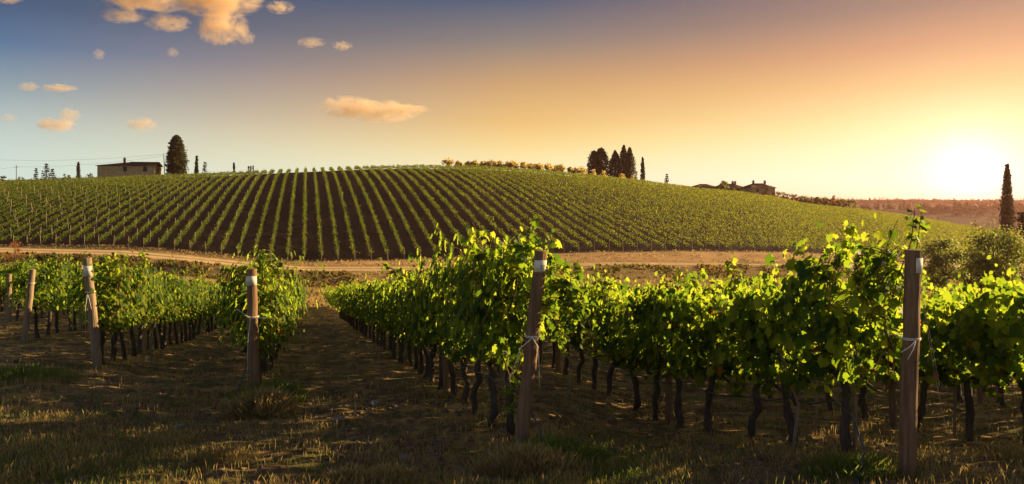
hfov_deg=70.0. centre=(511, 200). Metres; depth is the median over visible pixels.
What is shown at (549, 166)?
olive tree
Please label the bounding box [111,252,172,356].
grapevine
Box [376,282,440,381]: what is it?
grapevine
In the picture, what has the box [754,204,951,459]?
grapevine
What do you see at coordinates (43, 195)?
vine row
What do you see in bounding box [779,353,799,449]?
trunk
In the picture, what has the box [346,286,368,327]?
grapevine
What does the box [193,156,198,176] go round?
cypress tree
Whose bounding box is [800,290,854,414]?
grapevine
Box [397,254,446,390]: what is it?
grapevine
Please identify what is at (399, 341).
grapevine
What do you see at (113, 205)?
vine row
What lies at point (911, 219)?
vine row
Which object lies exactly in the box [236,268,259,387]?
vineyard post
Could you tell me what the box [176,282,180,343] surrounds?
row post
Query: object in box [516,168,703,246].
vine row
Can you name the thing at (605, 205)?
vine row
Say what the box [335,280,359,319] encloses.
grapevine
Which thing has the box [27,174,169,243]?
vine row
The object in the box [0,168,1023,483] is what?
ground
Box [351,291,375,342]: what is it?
grapevine
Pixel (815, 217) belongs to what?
vine row
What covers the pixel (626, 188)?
vine row
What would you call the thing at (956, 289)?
grapevine
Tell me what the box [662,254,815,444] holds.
grapevine
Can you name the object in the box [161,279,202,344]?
grapevine
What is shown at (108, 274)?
grapevine
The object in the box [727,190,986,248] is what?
vine row
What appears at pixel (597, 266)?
bank weeds
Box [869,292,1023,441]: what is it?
grapevine
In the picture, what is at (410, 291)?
grapevine
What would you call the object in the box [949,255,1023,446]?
grapevine
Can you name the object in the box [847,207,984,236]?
vine row
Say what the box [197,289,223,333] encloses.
grapevine
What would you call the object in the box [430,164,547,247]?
vine row
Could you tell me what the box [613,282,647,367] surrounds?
grapevine
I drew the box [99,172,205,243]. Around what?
vine row
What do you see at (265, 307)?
grapevine
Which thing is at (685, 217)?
vine row
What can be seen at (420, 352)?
grapevine
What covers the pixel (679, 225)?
vine row
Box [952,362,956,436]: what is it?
training stake
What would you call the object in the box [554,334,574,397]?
training stake
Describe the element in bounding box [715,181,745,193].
stone house
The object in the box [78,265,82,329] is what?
row post
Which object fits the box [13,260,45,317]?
grapevine
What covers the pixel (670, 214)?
vine row
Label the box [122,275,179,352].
grapevine
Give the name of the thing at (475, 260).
grapevine
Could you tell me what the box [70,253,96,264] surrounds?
bank bush
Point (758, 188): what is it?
stone house
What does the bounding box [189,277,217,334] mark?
grapevine
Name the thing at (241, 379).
drip hose
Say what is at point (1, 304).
grapevine
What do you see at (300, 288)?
grapevine
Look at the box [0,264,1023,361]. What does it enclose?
distant grapevines
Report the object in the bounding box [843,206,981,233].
vine row
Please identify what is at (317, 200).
vine row
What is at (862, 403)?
grapevine
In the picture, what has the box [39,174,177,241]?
vine row
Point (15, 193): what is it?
vine row
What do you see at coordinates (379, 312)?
grapevine
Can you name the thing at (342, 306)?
grapevine
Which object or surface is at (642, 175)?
cypress tree
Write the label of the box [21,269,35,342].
vineyard post
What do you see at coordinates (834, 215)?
vine row
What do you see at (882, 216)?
vine row
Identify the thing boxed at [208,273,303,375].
grapevine
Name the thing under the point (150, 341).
training stake
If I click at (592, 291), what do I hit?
grapevine
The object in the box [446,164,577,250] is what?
vine row
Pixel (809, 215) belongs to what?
vine row
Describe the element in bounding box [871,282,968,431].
grapevine
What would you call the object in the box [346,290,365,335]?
grapevine
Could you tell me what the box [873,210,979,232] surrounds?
vine row
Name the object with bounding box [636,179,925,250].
vine row
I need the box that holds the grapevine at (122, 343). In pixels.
[71,253,158,359]
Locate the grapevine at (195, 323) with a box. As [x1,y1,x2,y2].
[190,271,216,334]
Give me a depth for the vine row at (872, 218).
256.82 m
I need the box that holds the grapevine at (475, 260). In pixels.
[418,216,565,426]
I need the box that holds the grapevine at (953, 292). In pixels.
[927,283,965,303]
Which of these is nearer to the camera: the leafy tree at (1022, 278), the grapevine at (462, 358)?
the grapevine at (462, 358)
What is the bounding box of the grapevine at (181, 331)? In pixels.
[180,278,203,342]
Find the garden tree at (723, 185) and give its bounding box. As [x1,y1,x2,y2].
[718,180,729,189]
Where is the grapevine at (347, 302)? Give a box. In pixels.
[339,281,355,328]
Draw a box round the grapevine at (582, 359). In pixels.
[545,277,608,382]
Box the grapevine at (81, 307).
[67,263,99,328]
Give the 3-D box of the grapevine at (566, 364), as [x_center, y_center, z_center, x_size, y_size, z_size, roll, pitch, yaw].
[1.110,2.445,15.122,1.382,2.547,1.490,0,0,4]
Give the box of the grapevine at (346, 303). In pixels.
[335,280,362,328]
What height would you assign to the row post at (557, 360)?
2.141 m
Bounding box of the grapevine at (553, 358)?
[524,266,560,367]
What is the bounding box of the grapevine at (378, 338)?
[356,281,383,344]
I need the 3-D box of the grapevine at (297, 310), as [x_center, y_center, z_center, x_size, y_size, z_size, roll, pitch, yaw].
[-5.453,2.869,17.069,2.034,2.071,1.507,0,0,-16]
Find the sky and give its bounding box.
[0,0,1023,200]
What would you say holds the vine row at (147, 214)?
on the ground at (322, 322)
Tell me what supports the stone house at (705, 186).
on the ground at (322, 322)
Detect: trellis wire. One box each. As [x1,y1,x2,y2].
[589,284,903,307]
[677,334,902,341]
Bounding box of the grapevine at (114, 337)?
[64,250,161,361]
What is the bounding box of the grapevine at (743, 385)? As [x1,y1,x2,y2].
[712,292,750,393]
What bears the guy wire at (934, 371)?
attached to the vineyard post at (908, 387)
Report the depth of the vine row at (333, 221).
157.39 m
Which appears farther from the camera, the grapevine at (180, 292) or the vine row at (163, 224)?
the vine row at (163, 224)
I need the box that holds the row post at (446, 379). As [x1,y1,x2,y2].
[439,271,449,394]
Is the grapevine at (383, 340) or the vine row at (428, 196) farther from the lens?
the vine row at (428, 196)
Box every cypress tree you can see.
[75,161,80,177]
[164,135,189,177]
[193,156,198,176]
[586,150,601,177]
[590,147,610,179]
[606,150,624,180]
[616,145,628,176]
[623,147,638,178]
[640,157,645,179]
[997,163,1016,253]
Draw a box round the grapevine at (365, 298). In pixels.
[356,279,391,346]
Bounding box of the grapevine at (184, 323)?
[150,275,209,341]
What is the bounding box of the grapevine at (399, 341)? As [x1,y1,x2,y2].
[362,275,400,361]
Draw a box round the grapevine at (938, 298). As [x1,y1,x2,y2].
[884,294,941,391]
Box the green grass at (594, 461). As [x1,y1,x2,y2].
[0,317,1021,483]
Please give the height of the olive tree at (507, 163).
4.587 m
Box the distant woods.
[809,196,1023,230]
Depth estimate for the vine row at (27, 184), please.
236.90 m
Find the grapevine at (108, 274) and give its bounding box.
[50,250,158,364]
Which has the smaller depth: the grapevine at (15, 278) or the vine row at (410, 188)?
the grapevine at (15, 278)
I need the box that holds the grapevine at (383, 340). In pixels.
[359,271,398,348]
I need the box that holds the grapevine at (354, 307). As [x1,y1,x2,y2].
[342,280,366,331]
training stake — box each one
[149,314,158,364]
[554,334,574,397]
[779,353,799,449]
[814,381,817,433]
[849,354,856,451]
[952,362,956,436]
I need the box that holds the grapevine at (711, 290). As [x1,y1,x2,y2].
[695,273,741,386]
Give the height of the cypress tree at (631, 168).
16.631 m
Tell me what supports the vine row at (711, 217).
on the ground at (322, 322)
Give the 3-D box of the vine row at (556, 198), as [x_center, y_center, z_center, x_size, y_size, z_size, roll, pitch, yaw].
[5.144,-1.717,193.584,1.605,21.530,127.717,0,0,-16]
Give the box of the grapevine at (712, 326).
[650,268,758,436]
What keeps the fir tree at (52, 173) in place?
on the ground at (322, 322)
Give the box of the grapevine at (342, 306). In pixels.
[337,284,351,325]
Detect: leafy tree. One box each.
[912,233,972,289]
[948,218,1023,293]
[998,230,1023,283]
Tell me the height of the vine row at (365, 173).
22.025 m
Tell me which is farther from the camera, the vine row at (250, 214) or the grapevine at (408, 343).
the vine row at (250, 214)
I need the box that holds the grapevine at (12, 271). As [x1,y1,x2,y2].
[0,254,38,320]
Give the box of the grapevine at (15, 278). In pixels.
[3,260,37,302]
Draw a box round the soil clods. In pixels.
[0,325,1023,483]
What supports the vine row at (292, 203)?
on the ground at (322, 322)
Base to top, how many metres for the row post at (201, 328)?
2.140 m
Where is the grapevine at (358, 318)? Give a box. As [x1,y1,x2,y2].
[346,293,363,334]
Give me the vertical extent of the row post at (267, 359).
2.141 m
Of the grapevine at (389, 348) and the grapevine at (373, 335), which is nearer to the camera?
the grapevine at (389, 348)
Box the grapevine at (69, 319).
[54,270,84,330]
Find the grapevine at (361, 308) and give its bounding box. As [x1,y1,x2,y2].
[342,283,374,339]
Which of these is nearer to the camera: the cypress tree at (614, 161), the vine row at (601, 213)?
the vine row at (601, 213)
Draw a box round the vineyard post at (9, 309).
[6,274,11,322]
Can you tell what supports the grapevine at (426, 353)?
on the ground at (322, 322)
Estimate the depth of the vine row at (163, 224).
164.01 m
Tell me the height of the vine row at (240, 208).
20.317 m
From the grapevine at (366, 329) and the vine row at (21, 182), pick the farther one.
the vine row at (21, 182)
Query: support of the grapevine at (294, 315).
on the ground at (322, 322)
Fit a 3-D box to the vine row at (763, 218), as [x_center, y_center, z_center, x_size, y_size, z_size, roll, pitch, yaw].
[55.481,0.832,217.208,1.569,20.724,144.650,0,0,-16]
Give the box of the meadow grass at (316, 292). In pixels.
[0,252,959,306]
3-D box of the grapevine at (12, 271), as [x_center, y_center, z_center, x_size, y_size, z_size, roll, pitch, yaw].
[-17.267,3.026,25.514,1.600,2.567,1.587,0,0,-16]
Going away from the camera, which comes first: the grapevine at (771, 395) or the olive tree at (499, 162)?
the grapevine at (771, 395)
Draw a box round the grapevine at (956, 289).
[933,285,970,296]
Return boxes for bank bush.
[34,249,62,264]
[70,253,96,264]
[92,257,120,265]
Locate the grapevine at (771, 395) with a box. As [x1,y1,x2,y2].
[711,276,790,398]
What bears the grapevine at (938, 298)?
on the ground at (322, 322)
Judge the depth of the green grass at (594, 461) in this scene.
6.95 m
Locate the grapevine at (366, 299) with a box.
[356,278,385,343]
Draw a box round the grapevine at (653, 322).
[611,269,729,427]
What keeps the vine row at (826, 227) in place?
on the ground at (322, 322)
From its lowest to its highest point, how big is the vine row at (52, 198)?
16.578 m
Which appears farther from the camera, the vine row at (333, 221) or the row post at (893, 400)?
the vine row at (333, 221)
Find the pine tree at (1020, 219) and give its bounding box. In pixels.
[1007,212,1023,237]
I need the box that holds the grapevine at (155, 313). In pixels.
[145,268,177,350]
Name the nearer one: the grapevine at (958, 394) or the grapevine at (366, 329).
the grapevine at (958, 394)
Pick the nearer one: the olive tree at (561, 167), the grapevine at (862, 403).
the grapevine at (862, 403)
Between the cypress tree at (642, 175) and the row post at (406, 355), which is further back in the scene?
the cypress tree at (642, 175)
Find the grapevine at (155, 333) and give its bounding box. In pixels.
[152,274,186,349]
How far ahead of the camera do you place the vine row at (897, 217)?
298.28 m
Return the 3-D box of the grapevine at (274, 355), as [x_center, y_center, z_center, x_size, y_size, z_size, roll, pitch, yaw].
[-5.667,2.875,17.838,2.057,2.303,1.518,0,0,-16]
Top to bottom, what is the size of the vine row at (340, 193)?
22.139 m
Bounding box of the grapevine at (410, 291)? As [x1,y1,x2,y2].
[378,257,465,398]
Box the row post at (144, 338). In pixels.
[142,269,147,351]
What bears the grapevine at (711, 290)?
on the ground at (322, 322)
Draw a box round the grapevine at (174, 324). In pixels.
[162,269,206,343]
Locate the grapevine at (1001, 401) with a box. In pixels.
[949,290,1020,407]
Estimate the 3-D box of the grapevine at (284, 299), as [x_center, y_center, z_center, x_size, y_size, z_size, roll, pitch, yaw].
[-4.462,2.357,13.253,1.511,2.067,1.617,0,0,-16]
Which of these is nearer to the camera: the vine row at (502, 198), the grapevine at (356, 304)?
the grapevine at (356, 304)
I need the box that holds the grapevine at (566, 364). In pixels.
[543,256,598,374]
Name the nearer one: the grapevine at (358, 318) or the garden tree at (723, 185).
the grapevine at (358, 318)
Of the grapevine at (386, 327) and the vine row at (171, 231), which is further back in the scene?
the vine row at (171, 231)
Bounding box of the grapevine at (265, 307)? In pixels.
[194,249,308,361]
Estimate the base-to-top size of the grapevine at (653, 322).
2.391 m
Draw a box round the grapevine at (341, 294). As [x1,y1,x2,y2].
[333,283,357,311]
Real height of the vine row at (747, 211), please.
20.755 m
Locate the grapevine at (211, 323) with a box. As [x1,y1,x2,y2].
[210,282,225,330]
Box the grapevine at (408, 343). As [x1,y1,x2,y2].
[377,266,424,366]
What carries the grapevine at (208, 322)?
on the ground at (322, 322)
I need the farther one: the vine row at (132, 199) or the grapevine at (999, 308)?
the vine row at (132, 199)
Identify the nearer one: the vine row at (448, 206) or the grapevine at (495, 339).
the grapevine at (495, 339)
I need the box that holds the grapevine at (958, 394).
[922,288,963,402]
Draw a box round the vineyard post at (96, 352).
[83,257,101,369]
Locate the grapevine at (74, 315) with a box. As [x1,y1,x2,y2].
[66,261,83,330]
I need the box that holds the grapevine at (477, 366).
[405,223,506,414]
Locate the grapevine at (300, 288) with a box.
[210,277,333,367]
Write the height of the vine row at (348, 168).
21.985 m
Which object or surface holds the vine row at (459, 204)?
on the ground at (322, 322)
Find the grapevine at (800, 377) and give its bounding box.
[723,237,907,448]
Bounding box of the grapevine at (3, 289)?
[0,264,16,295]
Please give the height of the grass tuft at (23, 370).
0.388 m
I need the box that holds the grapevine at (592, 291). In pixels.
[555,268,632,389]
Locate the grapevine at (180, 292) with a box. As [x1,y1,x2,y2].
[151,262,197,346]
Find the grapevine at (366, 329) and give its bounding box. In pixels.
[348,273,375,336]
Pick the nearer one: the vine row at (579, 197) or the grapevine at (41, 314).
the grapevine at (41, 314)
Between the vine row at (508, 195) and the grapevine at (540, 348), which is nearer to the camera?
the grapevine at (540, 348)
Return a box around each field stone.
[175,423,184,427]
[332,416,342,421]
[368,400,380,404]
[400,455,411,459]
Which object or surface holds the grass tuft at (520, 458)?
on the ground at (322, 322)
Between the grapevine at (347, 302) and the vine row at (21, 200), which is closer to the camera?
the grapevine at (347, 302)
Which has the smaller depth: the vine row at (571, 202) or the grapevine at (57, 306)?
the grapevine at (57, 306)
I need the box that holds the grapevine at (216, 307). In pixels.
[212,283,227,329]
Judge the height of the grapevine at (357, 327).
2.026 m
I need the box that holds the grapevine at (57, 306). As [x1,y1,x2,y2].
[33,260,82,332]
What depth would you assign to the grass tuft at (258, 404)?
9.40 m
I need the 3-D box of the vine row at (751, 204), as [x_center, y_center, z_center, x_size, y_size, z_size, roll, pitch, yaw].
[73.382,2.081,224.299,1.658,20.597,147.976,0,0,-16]
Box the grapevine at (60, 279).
[5,247,77,334]
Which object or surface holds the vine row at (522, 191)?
on the ground at (322, 322)
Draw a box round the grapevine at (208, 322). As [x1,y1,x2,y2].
[204,277,221,332]
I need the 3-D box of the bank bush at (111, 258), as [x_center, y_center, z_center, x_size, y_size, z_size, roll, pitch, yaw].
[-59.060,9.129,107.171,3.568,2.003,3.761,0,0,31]
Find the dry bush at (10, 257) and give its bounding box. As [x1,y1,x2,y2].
[5,241,24,263]
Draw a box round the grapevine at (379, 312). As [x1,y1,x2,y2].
[357,281,403,352]
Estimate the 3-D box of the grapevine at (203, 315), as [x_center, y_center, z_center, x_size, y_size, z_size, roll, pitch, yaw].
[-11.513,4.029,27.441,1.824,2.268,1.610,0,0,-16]
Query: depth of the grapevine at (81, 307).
22.88 m
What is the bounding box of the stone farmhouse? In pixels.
[95,158,162,178]
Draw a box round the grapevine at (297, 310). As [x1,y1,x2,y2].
[271,282,322,347]
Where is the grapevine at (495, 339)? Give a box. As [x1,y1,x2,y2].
[400,215,601,441]
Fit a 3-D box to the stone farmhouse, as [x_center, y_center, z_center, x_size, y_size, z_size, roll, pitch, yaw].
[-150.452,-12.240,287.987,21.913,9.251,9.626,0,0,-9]
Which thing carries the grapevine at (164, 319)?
on the ground at (322, 322)
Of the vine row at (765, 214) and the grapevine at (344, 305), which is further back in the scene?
the vine row at (765, 214)
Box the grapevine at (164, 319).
[151,267,191,348]
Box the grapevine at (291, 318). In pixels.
[276,281,301,357]
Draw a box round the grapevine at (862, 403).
[819,270,944,420]
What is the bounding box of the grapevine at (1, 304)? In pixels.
[0,266,6,311]
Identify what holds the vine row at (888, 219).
on the ground at (322, 322)
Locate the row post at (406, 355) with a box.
[404,339,407,365]
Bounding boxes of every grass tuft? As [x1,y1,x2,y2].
[0,361,94,384]
[188,443,261,466]
[210,384,303,420]
[225,375,310,405]
[319,463,377,483]
[357,460,429,483]
[462,438,580,483]
[496,431,617,465]
[786,448,928,483]
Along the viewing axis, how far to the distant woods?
946.96 m
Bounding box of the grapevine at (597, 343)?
[560,291,638,396]
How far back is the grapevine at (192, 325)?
25.05 m
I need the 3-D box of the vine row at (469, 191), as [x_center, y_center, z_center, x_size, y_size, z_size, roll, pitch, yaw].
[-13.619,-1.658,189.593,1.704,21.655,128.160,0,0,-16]
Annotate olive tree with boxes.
[441,157,453,165]
[455,160,463,165]
[469,159,480,165]
[479,161,488,165]
[485,159,497,167]
[496,160,504,167]
[504,161,512,167]
[509,160,518,167]
[519,161,528,169]
[528,163,535,168]
[537,163,544,170]
[544,163,553,171]
[557,164,566,171]
[567,166,573,172]
[572,167,579,173]
[577,166,586,173]
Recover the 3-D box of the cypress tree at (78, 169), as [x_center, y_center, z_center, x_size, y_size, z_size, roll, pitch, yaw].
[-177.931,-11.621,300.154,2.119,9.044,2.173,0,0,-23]
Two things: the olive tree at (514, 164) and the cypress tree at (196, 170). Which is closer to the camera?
the olive tree at (514, 164)
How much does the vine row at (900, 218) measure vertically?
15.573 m
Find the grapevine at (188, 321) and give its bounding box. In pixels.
[181,285,219,340]
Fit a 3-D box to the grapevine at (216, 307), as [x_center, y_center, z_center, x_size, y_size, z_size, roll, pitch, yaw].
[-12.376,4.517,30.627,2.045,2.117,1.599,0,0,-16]
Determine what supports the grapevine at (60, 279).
on the ground at (322, 322)
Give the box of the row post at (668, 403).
[665,289,672,423]
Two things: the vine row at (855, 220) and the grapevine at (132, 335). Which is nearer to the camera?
the grapevine at (132, 335)
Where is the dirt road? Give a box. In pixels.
[0,248,1022,271]
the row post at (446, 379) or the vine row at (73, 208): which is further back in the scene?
the vine row at (73, 208)
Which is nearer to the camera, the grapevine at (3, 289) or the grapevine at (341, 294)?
the grapevine at (3, 289)
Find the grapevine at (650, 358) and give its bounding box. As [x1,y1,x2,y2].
[594,276,690,420]
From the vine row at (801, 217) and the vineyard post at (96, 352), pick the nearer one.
the vineyard post at (96, 352)
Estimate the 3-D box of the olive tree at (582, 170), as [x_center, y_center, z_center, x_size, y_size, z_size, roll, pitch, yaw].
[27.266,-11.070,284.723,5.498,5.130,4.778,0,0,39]
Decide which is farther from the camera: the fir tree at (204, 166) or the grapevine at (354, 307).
the fir tree at (204, 166)
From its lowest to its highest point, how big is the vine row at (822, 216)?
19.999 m
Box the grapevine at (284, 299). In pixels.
[226,279,308,372]
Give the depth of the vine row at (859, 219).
228.57 m
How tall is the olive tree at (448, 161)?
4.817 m
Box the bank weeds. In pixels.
[0,251,1022,286]
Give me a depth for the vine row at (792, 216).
210.85 m
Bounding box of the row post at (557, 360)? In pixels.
[555,277,560,370]
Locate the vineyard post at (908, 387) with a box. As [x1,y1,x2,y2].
[896,249,922,479]
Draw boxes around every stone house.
[691,184,715,189]
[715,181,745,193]
[743,180,776,194]
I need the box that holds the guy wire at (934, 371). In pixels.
[919,287,958,483]
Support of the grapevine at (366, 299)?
on the ground at (322, 322)
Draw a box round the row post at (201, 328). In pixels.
[200,313,202,334]
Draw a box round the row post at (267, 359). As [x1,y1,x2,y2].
[266,346,268,371]
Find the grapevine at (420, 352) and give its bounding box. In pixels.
[360,274,425,373]
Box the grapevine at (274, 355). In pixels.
[272,274,322,359]
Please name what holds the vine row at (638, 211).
on the ground at (322, 322)
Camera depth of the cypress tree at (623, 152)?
309.61 m
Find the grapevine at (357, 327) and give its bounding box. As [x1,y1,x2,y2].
[341,289,358,330]
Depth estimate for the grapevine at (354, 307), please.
30.16 m
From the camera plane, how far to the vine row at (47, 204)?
178.00 m
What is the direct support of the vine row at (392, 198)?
on the ground at (322, 322)
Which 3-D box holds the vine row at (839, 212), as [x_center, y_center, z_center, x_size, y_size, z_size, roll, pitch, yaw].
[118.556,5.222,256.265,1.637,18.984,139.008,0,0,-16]
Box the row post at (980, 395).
[977,386,983,404]
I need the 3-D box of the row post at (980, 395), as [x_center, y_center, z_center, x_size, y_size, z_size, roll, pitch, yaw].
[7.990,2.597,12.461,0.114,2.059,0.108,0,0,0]
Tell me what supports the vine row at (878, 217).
on the ground at (322, 322)
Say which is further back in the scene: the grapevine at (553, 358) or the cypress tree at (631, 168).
the cypress tree at (631, 168)
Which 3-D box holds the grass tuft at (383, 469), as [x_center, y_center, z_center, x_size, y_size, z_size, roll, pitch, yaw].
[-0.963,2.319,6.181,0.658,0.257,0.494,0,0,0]
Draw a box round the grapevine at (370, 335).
[349,283,371,338]
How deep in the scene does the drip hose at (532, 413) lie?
8.44 m
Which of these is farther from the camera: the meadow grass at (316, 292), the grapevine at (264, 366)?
the meadow grass at (316, 292)
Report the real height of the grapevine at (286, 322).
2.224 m
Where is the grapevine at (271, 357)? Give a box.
[230,279,317,367]
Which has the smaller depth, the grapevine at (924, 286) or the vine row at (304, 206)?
the grapevine at (924, 286)
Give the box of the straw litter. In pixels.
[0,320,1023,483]
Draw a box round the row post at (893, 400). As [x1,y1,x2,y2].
[889,295,896,425]
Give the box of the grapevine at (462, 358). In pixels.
[403,263,481,404]
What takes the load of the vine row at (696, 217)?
on the ground at (322, 322)
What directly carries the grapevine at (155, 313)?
on the ground at (322, 322)
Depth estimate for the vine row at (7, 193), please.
228.19 m
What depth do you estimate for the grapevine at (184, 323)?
23.52 m
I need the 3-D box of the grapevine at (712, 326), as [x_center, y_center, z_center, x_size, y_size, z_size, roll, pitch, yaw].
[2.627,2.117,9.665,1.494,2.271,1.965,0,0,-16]
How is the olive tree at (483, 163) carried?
on the ground at (322, 322)
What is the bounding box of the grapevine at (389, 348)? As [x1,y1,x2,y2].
[364,268,396,349]
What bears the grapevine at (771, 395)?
on the ground at (322, 322)
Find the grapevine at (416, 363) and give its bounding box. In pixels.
[379,259,437,368]
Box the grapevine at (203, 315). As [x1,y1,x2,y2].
[201,281,225,323]
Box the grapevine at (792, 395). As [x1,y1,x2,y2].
[744,276,808,405]
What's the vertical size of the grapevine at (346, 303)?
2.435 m
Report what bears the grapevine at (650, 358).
on the ground at (322, 322)
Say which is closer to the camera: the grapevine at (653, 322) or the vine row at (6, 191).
the grapevine at (653, 322)
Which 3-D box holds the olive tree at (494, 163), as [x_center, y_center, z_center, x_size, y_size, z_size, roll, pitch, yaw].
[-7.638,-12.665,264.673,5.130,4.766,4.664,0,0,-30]
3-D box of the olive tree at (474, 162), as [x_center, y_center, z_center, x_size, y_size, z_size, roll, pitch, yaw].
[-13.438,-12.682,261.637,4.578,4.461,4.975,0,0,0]
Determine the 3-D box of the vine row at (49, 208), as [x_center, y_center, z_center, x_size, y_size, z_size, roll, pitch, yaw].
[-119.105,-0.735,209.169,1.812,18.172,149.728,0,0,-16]
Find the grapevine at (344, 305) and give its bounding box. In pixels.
[335,284,352,326]
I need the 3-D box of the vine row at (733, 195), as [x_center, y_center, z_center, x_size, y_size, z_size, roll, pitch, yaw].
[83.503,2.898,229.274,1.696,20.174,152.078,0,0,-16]
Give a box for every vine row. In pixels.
[0,175,136,222]
[0,175,137,227]
[0,175,147,237]
[0,175,153,243]
[0,176,105,205]
[0,176,114,208]
[0,176,118,212]
[0,176,122,218]
[0,177,67,189]
[0,177,84,196]
[0,177,84,199]
[0,177,93,200]
[0,178,56,187]
[0,178,63,191]
[0,178,75,194]
[2,178,41,185]
[12,175,158,242]
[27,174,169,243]
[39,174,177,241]
[55,174,179,243]
[70,173,191,242]
[81,173,199,240]
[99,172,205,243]
[113,173,211,243]
[129,172,222,244]
[142,171,228,244]
[159,171,236,244]
[173,171,243,248]
[190,170,251,248]
[202,170,258,250]
[220,170,266,252]
[237,169,274,254]
[251,169,282,252]
[269,169,291,255]
[285,168,298,255]
[301,168,307,256]
[312,167,323,255]
[319,167,338,256]
[328,167,359,254]
[337,167,373,257]
[346,165,390,255]
[354,165,405,257]
[362,165,421,256]
[370,165,435,250]
[380,165,453,251]
[387,165,469,248]
[396,164,483,247]
[406,165,496,246]
[415,164,512,248]
[422,164,526,239]
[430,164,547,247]
[439,164,561,250]
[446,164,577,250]
[456,165,595,250]
[463,164,608,247]
[472,164,623,249]
[478,165,636,246]
[485,166,649,249]
[493,166,664,249]
[500,167,677,246]
[506,166,689,247]
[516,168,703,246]
[520,167,716,249]
[526,168,730,246]
[533,168,741,246]
[540,170,754,249]
[545,170,767,247]
[556,171,789,248]
[557,171,779,250]
[565,172,802,248]
[569,173,816,250]
[583,173,824,249]
[585,175,844,248]
[586,174,826,247]
[593,176,837,244]
[603,176,869,250]
[611,177,891,250]
[619,177,883,251]
[621,177,901,253]
[627,178,902,252]
[635,179,924,252]
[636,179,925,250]
[646,180,943,253]
[647,180,939,252]
[652,181,956,250]
[663,183,960,252]
[674,184,970,251]
[676,184,999,257]
[681,184,1000,254]
[681,185,990,253]
[688,187,1018,258]
[689,187,988,252]
[696,187,974,249]
[701,188,995,253]
[709,188,996,249]
[715,189,983,252]
[723,189,990,247]
[723,191,994,249]
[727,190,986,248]
[736,190,986,247]
[742,191,968,240]
[746,192,994,245]
[749,192,965,239]
[754,193,994,246]
[766,194,985,246]
[769,195,965,238]
[770,195,971,242]
[781,198,977,243]
[787,199,982,240]
[788,199,971,238]
[789,199,976,239]
[791,200,972,235]
[793,201,964,236]
[798,201,965,234]
[799,202,974,239]
[808,203,995,240]
[812,203,974,235]
[812,204,976,235]
[824,205,977,236]
[825,204,977,234]
[840,207,967,234]
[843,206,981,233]
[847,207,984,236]
[863,209,976,232]
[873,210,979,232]
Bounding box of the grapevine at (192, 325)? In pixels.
[176,276,215,337]
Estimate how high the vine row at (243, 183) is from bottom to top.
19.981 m
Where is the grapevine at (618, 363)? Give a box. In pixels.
[574,283,660,410]
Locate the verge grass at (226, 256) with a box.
[0,243,958,265]
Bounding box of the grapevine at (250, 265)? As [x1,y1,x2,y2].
[200,245,330,384]
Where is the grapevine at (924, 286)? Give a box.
[921,283,939,298]
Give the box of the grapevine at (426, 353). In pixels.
[380,272,439,376]
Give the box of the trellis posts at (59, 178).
[0,166,320,245]
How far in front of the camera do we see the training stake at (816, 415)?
9.89 m
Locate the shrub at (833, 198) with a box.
[831,195,836,204]
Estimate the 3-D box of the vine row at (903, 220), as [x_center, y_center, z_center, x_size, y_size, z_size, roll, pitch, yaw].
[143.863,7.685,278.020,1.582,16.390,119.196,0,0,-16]
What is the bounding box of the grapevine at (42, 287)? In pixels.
[1,258,67,337]
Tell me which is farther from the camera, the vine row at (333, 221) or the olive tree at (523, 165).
the olive tree at (523, 165)
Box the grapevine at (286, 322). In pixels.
[269,276,319,369]
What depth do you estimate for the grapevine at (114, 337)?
14.83 m
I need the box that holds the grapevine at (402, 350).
[375,282,404,363]
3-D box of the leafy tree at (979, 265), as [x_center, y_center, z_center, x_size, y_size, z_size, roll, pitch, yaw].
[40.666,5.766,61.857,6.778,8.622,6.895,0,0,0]
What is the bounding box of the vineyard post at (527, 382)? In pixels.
[511,250,546,452]
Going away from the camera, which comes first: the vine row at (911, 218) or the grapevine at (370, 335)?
the grapevine at (370, 335)
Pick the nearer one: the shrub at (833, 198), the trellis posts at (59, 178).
the trellis posts at (59, 178)
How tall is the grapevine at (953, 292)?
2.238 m
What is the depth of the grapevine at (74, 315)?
22.04 m
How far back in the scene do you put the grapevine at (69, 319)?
21.44 m
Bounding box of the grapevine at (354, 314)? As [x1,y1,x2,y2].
[339,285,360,331]
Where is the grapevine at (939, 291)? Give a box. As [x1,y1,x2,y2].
[923,278,959,298]
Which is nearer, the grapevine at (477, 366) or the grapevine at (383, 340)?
the grapevine at (477, 366)
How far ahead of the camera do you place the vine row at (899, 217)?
288.71 m
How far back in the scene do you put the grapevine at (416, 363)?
15.19 m
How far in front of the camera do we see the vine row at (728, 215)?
184.50 m
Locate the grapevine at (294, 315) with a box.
[276,279,312,351]
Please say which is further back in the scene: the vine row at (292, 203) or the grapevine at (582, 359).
the vine row at (292, 203)
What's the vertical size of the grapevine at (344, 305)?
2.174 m
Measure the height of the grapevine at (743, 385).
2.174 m
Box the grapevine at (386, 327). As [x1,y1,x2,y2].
[350,281,399,358]
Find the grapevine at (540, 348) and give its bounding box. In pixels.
[521,266,563,363]
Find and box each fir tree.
[41,163,50,178]
[48,169,55,178]
[202,162,206,173]
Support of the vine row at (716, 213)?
on the ground at (322, 322)
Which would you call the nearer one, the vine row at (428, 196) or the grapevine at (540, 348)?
the grapevine at (540, 348)
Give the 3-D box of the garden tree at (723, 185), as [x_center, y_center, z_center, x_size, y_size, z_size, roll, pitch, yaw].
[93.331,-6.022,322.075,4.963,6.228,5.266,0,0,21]
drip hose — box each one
[231,363,246,400]
[381,327,541,442]
[521,334,865,483]
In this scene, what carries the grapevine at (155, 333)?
on the ground at (322, 322)

